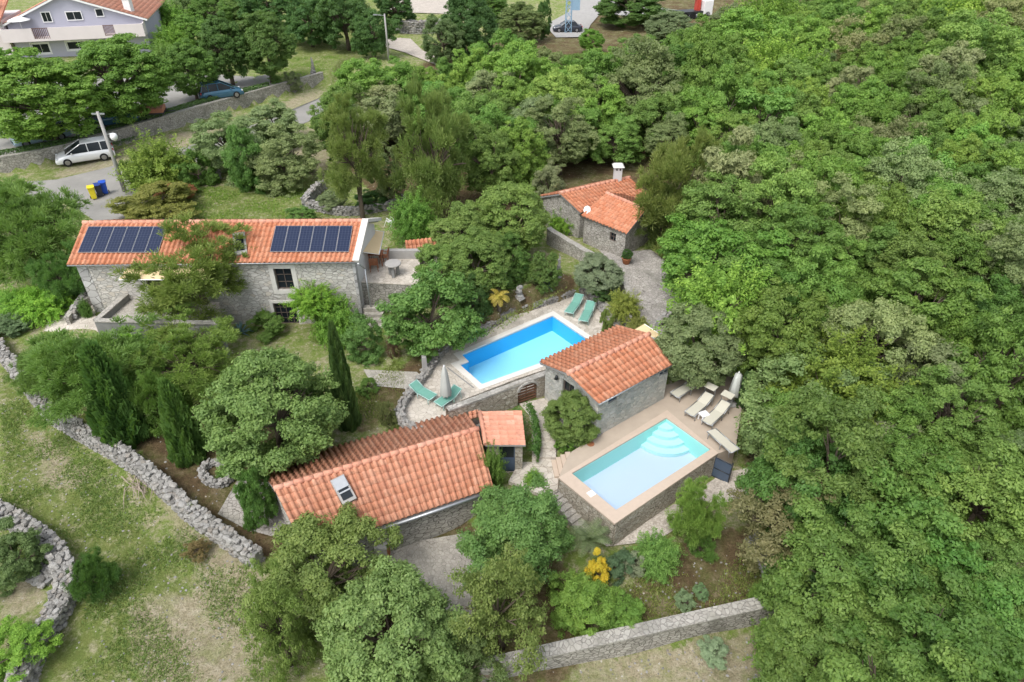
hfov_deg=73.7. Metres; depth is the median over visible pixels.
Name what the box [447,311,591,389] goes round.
swimming pool
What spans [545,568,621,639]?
shrub
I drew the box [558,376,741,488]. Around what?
pool deck
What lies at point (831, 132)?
broadleaf tree
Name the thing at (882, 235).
broadleaf tree
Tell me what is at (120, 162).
shrub
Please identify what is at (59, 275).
pine tree
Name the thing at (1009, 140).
broadleaf tree
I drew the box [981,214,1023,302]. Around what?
broadleaf tree
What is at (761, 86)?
broadleaf tree
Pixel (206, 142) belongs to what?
broadleaf tree
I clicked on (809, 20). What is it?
broadleaf tree
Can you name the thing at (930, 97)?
broadleaf tree
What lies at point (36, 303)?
shrub
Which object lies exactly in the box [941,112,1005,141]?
broadleaf tree
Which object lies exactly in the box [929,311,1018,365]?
broadleaf tree
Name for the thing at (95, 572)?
juniper bush
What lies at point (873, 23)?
broadleaf tree
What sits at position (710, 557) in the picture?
shrub
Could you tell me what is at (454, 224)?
broadleaf tree
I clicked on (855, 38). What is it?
broadleaf tree
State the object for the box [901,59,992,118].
broadleaf tree
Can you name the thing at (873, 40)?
broadleaf tree
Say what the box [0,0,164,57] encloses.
villa
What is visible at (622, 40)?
broadleaf tree
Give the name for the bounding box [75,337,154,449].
cypress tree
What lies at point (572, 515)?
stone steps
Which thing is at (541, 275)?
shrub
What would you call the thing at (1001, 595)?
broadleaf tree
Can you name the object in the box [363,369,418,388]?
garden path
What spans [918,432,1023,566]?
broadleaf tree
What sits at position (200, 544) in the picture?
shrub
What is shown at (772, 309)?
broadleaf tree
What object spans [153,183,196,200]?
shrub
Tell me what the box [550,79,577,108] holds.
broadleaf tree
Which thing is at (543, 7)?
broadleaf tree
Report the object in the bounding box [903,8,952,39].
broadleaf tree
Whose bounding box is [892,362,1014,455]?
broadleaf tree
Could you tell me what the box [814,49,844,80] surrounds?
broadleaf tree
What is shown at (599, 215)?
stone cottage
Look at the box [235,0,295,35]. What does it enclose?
broadleaf tree
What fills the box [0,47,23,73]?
shrub
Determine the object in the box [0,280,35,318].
shrub
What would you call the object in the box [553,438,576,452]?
shrub
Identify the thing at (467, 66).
broadleaf tree
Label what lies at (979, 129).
broadleaf tree
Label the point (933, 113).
broadleaf tree
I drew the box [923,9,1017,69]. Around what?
broadleaf tree
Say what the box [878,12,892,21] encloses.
broadleaf tree
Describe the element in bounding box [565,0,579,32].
lattice pylon
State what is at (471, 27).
broadleaf tree
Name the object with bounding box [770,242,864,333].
broadleaf tree
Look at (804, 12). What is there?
broadleaf tree
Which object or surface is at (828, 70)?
broadleaf tree
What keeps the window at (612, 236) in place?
in the stone cottage at (599, 215)
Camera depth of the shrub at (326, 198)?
47.01 m
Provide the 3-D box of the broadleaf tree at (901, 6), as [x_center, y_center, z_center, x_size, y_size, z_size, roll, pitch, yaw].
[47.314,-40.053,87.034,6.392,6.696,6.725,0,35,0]
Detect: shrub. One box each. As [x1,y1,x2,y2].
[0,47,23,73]
[0,277,77,331]
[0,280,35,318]
[0,312,34,338]
[0,515,53,596]
[0,614,63,681]
[77,296,94,318]
[101,179,201,218]
[107,127,204,192]
[117,146,147,186]
[144,20,194,49]
[149,36,182,67]
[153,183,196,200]
[158,0,193,29]
[162,0,216,15]
[170,148,220,192]
[172,14,209,44]
[179,537,211,562]
[186,0,233,20]
[200,0,239,15]
[215,0,246,21]
[215,469,226,477]
[232,455,278,533]
[246,311,285,344]
[267,74,282,83]
[278,279,348,336]
[283,71,303,91]
[284,205,316,218]
[316,188,347,210]
[353,189,388,213]
[354,377,379,398]
[374,400,397,429]
[385,336,400,358]
[454,271,493,325]
[478,439,507,487]
[522,467,544,489]
[527,251,562,294]
[539,389,601,447]
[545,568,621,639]
[547,208,573,234]
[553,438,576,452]
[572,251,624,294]
[584,547,611,587]
[592,282,613,301]
[598,588,645,630]
[599,309,615,331]
[602,546,636,586]
[604,288,643,325]
[621,550,645,577]
[625,525,687,584]
[626,316,650,328]
[649,245,779,374]
[665,475,733,549]
[673,587,696,612]
[684,528,719,564]
[692,582,708,602]
[696,634,729,670]
[719,0,811,31]
[734,370,756,410]
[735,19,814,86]
[742,610,804,670]
[746,579,765,600]
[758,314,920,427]
[765,70,804,89]
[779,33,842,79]
[921,0,1023,25]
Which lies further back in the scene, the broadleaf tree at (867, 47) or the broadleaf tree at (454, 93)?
the broadleaf tree at (867, 47)
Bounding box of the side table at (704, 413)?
[698,410,709,422]
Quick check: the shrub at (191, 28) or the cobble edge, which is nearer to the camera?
the cobble edge
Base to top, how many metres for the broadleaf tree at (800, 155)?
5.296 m
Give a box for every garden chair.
[368,258,378,272]
[379,247,388,263]
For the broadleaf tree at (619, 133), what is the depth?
52.33 m
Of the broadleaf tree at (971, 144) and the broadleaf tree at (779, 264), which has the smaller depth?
the broadleaf tree at (779, 264)
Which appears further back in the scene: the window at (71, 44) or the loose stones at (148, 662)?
the window at (71, 44)
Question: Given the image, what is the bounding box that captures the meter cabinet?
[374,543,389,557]
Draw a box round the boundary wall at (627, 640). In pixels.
[478,596,777,681]
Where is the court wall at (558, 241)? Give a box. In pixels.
[547,227,632,324]
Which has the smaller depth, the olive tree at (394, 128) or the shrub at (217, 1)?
the olive tree at (394, 128)
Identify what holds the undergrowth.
on the ground at (214, 658)
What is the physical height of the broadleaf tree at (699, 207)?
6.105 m
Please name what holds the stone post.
on the ground at (214, 658)
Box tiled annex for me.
[468,410,525,472]
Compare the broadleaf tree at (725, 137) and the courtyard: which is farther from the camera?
the broadleaf tree at (725, 137)
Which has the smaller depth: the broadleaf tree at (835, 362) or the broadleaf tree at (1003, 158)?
the broadleaf tree at (835, 362)
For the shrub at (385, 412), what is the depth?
30.69 m
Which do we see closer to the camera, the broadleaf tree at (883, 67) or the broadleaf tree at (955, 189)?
the broadleaf tree at (955, 189)
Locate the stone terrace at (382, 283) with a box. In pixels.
[361,249,423,311]
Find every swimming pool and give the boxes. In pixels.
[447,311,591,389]
[558,410,717,546]
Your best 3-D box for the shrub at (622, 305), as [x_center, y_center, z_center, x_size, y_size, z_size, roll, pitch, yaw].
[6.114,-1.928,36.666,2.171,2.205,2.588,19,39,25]
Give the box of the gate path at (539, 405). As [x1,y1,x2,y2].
[520,398,557,440]
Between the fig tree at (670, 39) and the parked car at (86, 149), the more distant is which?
the fig tree at (670, 39)
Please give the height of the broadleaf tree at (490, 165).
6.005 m
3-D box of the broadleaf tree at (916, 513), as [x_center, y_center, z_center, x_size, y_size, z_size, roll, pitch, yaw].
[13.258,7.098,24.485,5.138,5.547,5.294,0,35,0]
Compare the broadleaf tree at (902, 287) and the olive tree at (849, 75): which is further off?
the olive tree at (849, 75)
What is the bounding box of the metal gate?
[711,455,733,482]
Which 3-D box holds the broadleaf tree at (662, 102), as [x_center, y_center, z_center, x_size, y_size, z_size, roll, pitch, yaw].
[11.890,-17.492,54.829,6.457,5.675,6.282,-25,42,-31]
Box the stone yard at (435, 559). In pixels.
[389,534,485,629]
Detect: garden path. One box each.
[44,305,97,331]
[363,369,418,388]
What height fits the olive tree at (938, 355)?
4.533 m
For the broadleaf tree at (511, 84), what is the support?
on the ground at (214, 658)
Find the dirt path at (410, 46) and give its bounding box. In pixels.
[385,38,436,64]
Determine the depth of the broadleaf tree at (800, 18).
74.46 m
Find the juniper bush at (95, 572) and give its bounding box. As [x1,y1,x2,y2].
[59,546,127,603]
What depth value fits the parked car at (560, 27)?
100.51 m
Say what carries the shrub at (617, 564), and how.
on the ground at (214, 658)
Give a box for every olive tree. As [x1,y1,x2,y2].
[228,98,297,151]
[351,91,407,154]
[354,79,410,144]
[457,69,515,112]
[465,75,490,92]
[505,93,554,150]
[531,160,566,204]
[690,123,784,224]
[818,65,874,103]
[844,420,936,479]
[857,0,870,13]
[885,329,982,435]
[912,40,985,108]
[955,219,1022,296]
[961,101,988,114]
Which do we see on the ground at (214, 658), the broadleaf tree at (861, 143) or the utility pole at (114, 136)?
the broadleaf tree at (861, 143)
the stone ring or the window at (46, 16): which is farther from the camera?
the window at (46, 16)
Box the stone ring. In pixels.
[196,458,234,488]
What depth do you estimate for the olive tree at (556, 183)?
45.34 m
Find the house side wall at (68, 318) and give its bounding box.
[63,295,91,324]
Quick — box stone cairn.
[515,285,524,301]
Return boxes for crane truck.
[674,0,713,18]
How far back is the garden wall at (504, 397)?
31.46 m
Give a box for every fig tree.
[339,308,384,367]
[374,259,488,362]
[399,80,444,131]
[548,99,602,162]
[660,34,682,51]
[725,84,801,129]
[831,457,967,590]
[868,0,906,13]
[879,187,918,249]
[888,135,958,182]
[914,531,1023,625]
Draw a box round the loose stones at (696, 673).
[156,434,761,681]
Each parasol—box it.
[7,16,30,27]
[440,365,451,407]
[727,371,741,407]
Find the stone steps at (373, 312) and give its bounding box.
[363,305,383,327]
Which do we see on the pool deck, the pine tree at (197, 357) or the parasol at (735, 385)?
the parasol at (735, 385)
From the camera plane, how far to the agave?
36.94 m
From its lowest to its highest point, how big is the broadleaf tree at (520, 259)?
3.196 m
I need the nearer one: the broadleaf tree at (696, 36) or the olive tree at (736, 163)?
the olive tree at (736, 163)
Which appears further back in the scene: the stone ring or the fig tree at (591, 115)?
the fig tree at (591, 115)
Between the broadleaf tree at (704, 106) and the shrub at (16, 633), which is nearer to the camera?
the shrub at (16, 633)
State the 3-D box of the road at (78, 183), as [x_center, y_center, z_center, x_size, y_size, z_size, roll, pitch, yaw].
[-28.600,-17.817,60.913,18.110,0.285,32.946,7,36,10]
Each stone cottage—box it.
[267,412,492,567]
[540,163,655,256]
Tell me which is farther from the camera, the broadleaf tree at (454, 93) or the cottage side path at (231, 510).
the broadleaf tree at (454, 93)
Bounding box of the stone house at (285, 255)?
[67,218,383,323]
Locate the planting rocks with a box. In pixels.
[558,418,601,447]
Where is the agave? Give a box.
[230,320,252,335]
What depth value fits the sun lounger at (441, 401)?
31.76 m
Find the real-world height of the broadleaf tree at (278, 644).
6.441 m
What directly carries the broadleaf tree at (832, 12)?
on the ground at (214, 658)
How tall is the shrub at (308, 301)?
3.438 m
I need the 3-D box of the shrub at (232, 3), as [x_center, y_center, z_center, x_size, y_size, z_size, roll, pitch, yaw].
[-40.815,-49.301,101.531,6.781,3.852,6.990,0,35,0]
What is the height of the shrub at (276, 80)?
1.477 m
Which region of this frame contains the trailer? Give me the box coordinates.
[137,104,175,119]
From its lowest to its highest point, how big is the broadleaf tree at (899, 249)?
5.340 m
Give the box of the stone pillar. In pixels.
[421,355,429,375]
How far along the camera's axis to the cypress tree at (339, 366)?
29.18 m
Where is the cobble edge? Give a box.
[655,296,686,327]
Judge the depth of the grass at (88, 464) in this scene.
26.55 m
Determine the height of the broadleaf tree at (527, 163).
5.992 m
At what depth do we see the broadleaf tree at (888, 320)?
29.72 m
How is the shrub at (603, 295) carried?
on the ground at (214, 658)
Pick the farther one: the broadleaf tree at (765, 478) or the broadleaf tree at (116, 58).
the broadleaf tree at (116, 58)
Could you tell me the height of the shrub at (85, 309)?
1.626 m
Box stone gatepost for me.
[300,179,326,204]
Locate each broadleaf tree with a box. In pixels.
[0,47,113,142]
[60,33,176,123]
[162,37,220,99]
[188,110,264,187]
[190,345,349,479]
[196,10,251,85]
[220,124,269,194]
[234,501,403,641]
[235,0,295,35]
[236,9,298,82]
[239,553,318,681]
[243,121,324,197]
[278,0,330,46]
[296,0,369,12]
[306,80,369,129]
[309,0,377,50]
[309,95,368,161]
[309,553,471,681]
[332,57,399,107]
[350,8,401,56]
[369,145,406,200]
[372,0,416,26]
[377,55,423,100]
[384,185,437,248]
[396,65,436,85]
[405,82,474,138]
[414,242,473,294]
[421,13,464,62]
[423,72,465,131]
[428,56,465,85]
[428,199,485,256]
[432,631,513,681]
[440,0,498,57]
[442,225,512,291]
[444,536,549,681]
[451,46,501,85]
[452,91,504,138]
[454,102,537,181]
[455,472,575,597]
[459,120,520,193]
[466,0,508,23]
[467,28,524,78]
[467,88,519,125]
[474,181,551,258]
[475,39,562,104]
[479,116,550,191]
[485,230,530,289]
[488,73,541,125]
[489,45,534,81]
[498,1,548,40]
[510,116,555,182]
[523,64,595,135]
[524,96,600,174]
[535,0,551,39]
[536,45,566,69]
[545,59,571,91]
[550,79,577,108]
[552,51,589,68]
[560,46,636,95]
[570,75,628,158]
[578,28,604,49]
[584,35,684,136]
[589,112,645,167]
[592,0,668,27]
[592,46,617,79]
[617,33,655,52]
[620,90,704,156]
[643,9,695,41]
[643,110,691,152]
[645,70,688,125]
[648,42,694,81]
[655,212,792,297]
[655,300,746,389]
[662,91,730,166]
[668,13,723,40]
[671,169,764,258]
[675,25,741,59]
[679,39,747,99]
[683,63,756,128]
[691,234,789,290]
[694,105,761,169]
[696,132,751,168]
[703,6,791,60]
[705,134,789,188]
[706,58,735,89]
[707,39,757,77]
[709,2,757,19]
[725,470,849,572]
[729,67,784,99]
[729,79,776,120]
[730,150,831,247]
[730,277,829,385]
[731,65,760,91]
[733,341,892,466]
[734,426,855,535]
[738,115,804,160]
[748,266,829,360]
[748,594,902,681]
[750,200,847,278]
[751,140,801,171]
[753,491,955,644]
[760,386,844,465]
[761,132,790,149]
[761,381,912,524]
[768,28,809,55]
[770,0,800,13]
[770,13,815,33]
[770,54,824,90]
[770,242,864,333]
[771,150,822,200]
[772,547,836,606]
[773,89,828,138]
[779,150,871,217]
[783,16,839,59]
[783,76,831,127]
[786,3,820,22]
[789,28,839,60]
[789,171,884,269]
[790,106,851,148]
[791,56,847,89]
[791,139,833,178]
[792,506,947,601]
[798,18,851,55]
[798,122,854,154]
[799,0,816,6]
[802,0,825,18]
[803,639,981,681]
[805,3,869,43]
[806,234,871,297]
[812,577,998,681]
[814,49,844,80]
[816,150,879,181]
[817,551,1023,681]
[818,296,943,389]
[819,0,858,13]
[819,0,861,28]
[822,98,900,137]
[823,74,907,121]
[827,12,890,77]
[828,131,905,186]
[830,126,892,159]
[832,172,925,252]
[838,40,907,82]
[848,4,909,44]
[849,50,908,91]
[849,256,995,354]
[850,111,930,143]
[851,34,888,51]
[852,85,911,113]
[852,422,968,521]
[854,220,913,297]
[861,135,968,204]
[863,388,942,474]
[865,0,911,14]
[865,229,970,306]
[869,11,938,53]
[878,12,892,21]
[881,70,917,95]
[885,30,929,70]
[885,86,961,132]
[888,56,930,82]
[889,185,1011,289]
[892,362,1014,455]
[894,7,1023,83]
[900,113,949,155]
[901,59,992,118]
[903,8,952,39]
[905,0,933,16]
[907,107,965,140]
[908,5,947,34]
[908,71,943,92]
[909,172,977,230]
[916,0,956,14]
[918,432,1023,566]
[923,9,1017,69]
[924,13,1009,70]
[925,135,960,157]
[927,536,1023,680]
[928,228,1007,296]
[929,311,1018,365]
[933,132,996,181]
[936,305,1023,436]
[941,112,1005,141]
[941,273,1023,322]
[942,111,977,124]
[945,0,1023,43]
[949,121,1005,151]
[950,197,1023,232]
[951,165,1023,219]
[952,161,1020,197]
[952,519,1023,638]
[953,75,1022,116]
[965,140,1023,197]
[972,428,1023,508]
[976,297,1023,345]
[979,81,1023,141]
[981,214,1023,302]
[982,52,1023,94]
[986,53,1023,84]
[988,148,1023,208]
[996,113,1023,146]
[996,136,1023,149]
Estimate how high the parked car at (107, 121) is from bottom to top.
1.497 m
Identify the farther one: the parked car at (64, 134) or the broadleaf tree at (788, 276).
the parked car at (64, 134)
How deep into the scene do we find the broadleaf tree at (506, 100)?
54.29 m
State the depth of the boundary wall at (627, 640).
24.00 m
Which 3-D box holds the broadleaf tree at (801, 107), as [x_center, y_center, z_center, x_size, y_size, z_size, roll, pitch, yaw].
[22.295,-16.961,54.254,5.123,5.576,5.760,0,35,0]
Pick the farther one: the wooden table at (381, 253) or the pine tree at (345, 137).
the pine tree at (345, 137)
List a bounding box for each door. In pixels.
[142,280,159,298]
[499,447,514,470]
[564,380,573,410]
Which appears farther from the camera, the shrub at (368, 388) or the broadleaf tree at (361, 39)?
the broadleaf tree at (361, 39)
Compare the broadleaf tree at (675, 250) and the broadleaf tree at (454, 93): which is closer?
the broadleaf tree at (675, 250)
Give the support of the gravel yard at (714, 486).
on the ground at (214, 658)
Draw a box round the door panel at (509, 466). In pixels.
[500,458,513,470]
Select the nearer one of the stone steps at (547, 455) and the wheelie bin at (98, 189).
the stone steps at (547, 455)
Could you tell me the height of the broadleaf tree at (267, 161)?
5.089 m
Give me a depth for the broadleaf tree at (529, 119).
49.71 m
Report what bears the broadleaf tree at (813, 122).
on the ground at (214, 658)
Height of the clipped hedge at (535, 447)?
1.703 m
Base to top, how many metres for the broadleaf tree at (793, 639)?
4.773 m
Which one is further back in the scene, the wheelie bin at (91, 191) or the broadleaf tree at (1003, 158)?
the wheelie bin at (91, 191)
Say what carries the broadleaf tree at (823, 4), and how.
on the ground at (214, 658)
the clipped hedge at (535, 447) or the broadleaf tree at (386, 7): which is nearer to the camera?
the clipped hedge at (535, 447)
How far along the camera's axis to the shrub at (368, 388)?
32.43 m
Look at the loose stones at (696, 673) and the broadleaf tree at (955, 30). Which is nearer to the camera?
the loose stones at (696, 673)
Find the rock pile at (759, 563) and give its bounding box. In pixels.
[745,533,770,583]
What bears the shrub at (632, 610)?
on the ground at (214, 658)
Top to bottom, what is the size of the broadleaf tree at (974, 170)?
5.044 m
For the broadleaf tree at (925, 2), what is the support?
on the ground at (214, 658)
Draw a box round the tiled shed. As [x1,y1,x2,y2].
[405,238,439,264]
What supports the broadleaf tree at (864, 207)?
on the ground at (214, 658)
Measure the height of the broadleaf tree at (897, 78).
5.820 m
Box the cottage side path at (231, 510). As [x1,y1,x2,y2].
[218,480,285,535]
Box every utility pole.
[91,111,126,191]
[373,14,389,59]
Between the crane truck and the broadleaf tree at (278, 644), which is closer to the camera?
the broadleaf tree at (278, 644)
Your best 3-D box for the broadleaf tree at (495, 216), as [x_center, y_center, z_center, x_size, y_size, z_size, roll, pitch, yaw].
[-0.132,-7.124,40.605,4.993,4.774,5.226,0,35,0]
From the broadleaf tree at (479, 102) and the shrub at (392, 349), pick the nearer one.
the shrub at (392, 349)
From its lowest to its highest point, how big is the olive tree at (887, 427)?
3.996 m
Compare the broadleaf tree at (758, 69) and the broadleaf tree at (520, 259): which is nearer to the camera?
the broadleaf tree at (520, 259)
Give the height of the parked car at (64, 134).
1.497 m
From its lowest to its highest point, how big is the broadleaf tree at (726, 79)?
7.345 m
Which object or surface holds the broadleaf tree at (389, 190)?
on the ground at (214, 658)
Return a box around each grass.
[0,369,266,681]
[188,55,338,218]
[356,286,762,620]
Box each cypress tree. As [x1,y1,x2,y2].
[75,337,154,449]
[156,377,209,467]
[326,320,361,432]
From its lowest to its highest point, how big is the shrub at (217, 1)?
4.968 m
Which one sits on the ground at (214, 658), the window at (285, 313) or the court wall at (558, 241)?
the court wall at (558, 241)
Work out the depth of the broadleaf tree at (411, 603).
21.20 m
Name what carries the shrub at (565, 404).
on the ground at (214, 658)
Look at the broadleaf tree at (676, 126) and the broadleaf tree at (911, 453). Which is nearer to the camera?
the broadleaf tree at (911, 453)
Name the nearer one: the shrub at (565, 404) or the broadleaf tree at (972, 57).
the shrub at (565, 404)
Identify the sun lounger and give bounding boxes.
[409,379,436,404]
[434,384,461,410]
[564,293,583,317]
[578,300,595,323]
[669,380,696,402]
[684,382,717,420]
[701,390,734,427]
[707,428,739,457]
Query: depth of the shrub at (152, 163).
50.87 m
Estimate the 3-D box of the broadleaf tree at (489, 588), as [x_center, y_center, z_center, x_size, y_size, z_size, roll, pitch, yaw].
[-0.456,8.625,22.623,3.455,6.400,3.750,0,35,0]
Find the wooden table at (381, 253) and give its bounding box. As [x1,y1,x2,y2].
[368,250,383,265]
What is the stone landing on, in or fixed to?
on the ground at (214, 658)
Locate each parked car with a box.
[10,121,71,146]
[55,136,114,166]
[84,108,137,128]
[198,80,243,101]
[552,20,582,31]
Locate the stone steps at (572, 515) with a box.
[553,489,589,529]
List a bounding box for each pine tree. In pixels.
[0,174,46,228]
[0,177,92,286]
[4,333,69,402]
[19,310,174,432]
[23,239,85,308]
[108,210,257,345]
[125,301,241,403]
[127,362,194,437]
[315,91,402,218]
[388,65,473,218]
[632,122,730,257]
[634,183,673,250]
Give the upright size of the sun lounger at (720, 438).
0.372 m
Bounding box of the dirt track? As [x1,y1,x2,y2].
[394,0,448,13]
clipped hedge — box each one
[0,81,270,154]
[512,401,541,462]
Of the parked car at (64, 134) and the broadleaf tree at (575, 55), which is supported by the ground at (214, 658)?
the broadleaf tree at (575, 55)
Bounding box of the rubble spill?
[25,562,52,588]
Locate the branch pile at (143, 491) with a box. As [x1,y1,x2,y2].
[121,474,154,505]
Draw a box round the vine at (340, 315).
[300,289,359,350]
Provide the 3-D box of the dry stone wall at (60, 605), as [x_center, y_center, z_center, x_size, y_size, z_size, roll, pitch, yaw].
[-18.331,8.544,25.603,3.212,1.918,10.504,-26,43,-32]
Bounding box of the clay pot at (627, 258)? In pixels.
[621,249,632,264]
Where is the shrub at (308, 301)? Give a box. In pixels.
[278,279,348,336]
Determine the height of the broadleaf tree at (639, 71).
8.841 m
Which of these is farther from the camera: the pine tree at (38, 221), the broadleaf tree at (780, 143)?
the broadleaf tree at (780, 143)
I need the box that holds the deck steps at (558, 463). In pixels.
[551,452,569,477]
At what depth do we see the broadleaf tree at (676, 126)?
51.56 m
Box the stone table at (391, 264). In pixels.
[385,259,400,277]
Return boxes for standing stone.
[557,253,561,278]
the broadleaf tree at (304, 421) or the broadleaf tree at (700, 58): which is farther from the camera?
the broadleaf tree at (700, 58)
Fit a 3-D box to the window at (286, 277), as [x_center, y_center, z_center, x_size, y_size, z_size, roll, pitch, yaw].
[-12.063,-3.318,36.223,1.393,1.776,0.220,-1,35,-1]
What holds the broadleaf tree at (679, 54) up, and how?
on the ground at (214, 658)
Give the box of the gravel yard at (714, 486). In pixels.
[582,468,748,545]
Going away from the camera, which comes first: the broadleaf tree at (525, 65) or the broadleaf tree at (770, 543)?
the broadleaf tree at (770, 543)
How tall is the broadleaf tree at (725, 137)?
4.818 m
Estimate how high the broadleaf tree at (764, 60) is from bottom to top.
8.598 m
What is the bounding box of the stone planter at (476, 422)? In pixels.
[472,417,481,439]
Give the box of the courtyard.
[600,250,675,339]
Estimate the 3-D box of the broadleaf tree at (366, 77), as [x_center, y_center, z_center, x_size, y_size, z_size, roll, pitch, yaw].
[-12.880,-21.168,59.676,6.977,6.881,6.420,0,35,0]
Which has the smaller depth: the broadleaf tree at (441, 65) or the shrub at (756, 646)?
the shrub at (756, 646)
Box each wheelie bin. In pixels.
[86,184,97,198]
[93,182,104,196]
[98,180,109,193]
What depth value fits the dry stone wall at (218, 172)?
53.30 m
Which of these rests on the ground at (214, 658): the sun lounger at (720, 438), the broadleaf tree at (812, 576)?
the broadleaf tree at (812, 576)
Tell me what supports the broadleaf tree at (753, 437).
on the ground at (214, 658)
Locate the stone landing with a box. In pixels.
[509,462,557,495]
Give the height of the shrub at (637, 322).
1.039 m
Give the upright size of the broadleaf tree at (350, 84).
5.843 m
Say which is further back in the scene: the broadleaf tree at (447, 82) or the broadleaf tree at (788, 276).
the broadleaf tree at (447, 82)
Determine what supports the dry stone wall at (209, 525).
on the ground at (214, 658)
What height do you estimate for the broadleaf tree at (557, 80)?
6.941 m
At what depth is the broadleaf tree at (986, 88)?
55.29 m
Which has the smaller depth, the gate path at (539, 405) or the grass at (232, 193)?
the gate path at (539, 405)
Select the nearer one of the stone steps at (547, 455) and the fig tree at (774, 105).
the stone steps at (547, 455)
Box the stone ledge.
[69,289,87,318]
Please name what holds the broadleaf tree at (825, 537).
on the ground at (214, 658)
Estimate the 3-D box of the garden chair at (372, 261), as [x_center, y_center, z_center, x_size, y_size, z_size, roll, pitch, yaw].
[-7.707,-4.309,38.029,0.470,0.925,0.580,-4,35,-6]
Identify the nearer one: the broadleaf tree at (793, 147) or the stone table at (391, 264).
the stone table at (391, 264)
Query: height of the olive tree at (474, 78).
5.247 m
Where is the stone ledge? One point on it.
(75, 314)
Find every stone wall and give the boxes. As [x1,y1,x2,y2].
[0,337,265,567]
[0,498,78,681]
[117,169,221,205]
[305,194,405,216]
[395,18,452,33]
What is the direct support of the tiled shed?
on the ground at (214, 658)
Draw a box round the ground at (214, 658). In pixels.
[0,0,1023,681]
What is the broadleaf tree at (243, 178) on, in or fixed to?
on the ground at (214, 658)
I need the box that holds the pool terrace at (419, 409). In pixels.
[405,297,614,422]
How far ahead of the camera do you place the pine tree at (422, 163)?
42.45 m
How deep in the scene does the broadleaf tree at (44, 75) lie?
53.64 m
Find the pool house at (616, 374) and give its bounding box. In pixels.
[539,324,672,432]
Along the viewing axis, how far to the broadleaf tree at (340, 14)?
83.95 m
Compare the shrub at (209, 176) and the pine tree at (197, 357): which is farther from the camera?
the shrub at (209, 176)
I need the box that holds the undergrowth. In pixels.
[810,283,994,670]
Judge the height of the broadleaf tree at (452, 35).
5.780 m
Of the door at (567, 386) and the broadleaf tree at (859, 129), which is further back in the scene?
the broadleaf tree at (859, 129)
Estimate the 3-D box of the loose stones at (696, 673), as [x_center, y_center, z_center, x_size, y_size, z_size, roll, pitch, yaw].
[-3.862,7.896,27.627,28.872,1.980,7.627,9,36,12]
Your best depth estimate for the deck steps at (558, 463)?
29.54 m
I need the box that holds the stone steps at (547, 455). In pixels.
[532,421,555,466]
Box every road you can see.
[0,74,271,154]
[25,98,322,219]
[550,0,697,36]
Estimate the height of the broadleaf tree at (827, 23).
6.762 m
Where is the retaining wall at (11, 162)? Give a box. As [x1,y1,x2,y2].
[0,72,323,172]
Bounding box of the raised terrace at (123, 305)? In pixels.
[93,294,229,356]
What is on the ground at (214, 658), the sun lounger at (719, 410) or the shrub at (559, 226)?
the shrub at (559, 226)
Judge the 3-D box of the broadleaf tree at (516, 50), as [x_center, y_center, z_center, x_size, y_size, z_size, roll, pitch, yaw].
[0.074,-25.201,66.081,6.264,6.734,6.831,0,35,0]
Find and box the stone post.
[310,57,315,73]
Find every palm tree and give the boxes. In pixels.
[488,288,509,312]
[569,517,612,557]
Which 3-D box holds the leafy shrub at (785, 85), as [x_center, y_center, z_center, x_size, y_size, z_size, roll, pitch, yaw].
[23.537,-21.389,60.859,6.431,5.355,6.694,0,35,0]
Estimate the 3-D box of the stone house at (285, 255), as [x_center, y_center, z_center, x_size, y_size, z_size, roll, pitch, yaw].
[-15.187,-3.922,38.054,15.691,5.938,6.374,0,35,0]
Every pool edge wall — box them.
[394,288,580,428]
[580,288,624,325]
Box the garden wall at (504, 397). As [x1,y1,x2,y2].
[445,369,545,417]
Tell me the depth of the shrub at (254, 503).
26.71 m
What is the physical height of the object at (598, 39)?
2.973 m
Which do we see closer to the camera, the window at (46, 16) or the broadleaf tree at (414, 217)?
the broadleaf tree at (414, 217)
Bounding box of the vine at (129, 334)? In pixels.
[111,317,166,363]
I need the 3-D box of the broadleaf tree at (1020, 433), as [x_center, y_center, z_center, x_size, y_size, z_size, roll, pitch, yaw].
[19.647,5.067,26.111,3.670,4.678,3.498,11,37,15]
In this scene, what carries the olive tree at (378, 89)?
on the ground at (214, 658)
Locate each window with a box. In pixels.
[29,42,52,54]
[40,11,52,22]
[64,11,83,20]
[64,39,88,50]
[94,8,104,16]
[268,264,298,293]
[269,300,302,323]
[610,232,615,241]
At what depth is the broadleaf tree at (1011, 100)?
50.21 m
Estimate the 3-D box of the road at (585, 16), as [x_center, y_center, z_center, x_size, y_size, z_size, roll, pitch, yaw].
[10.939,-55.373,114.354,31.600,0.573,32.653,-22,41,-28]
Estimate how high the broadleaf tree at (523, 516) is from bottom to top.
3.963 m
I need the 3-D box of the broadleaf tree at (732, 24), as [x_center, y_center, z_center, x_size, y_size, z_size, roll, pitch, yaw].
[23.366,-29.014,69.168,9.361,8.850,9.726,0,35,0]

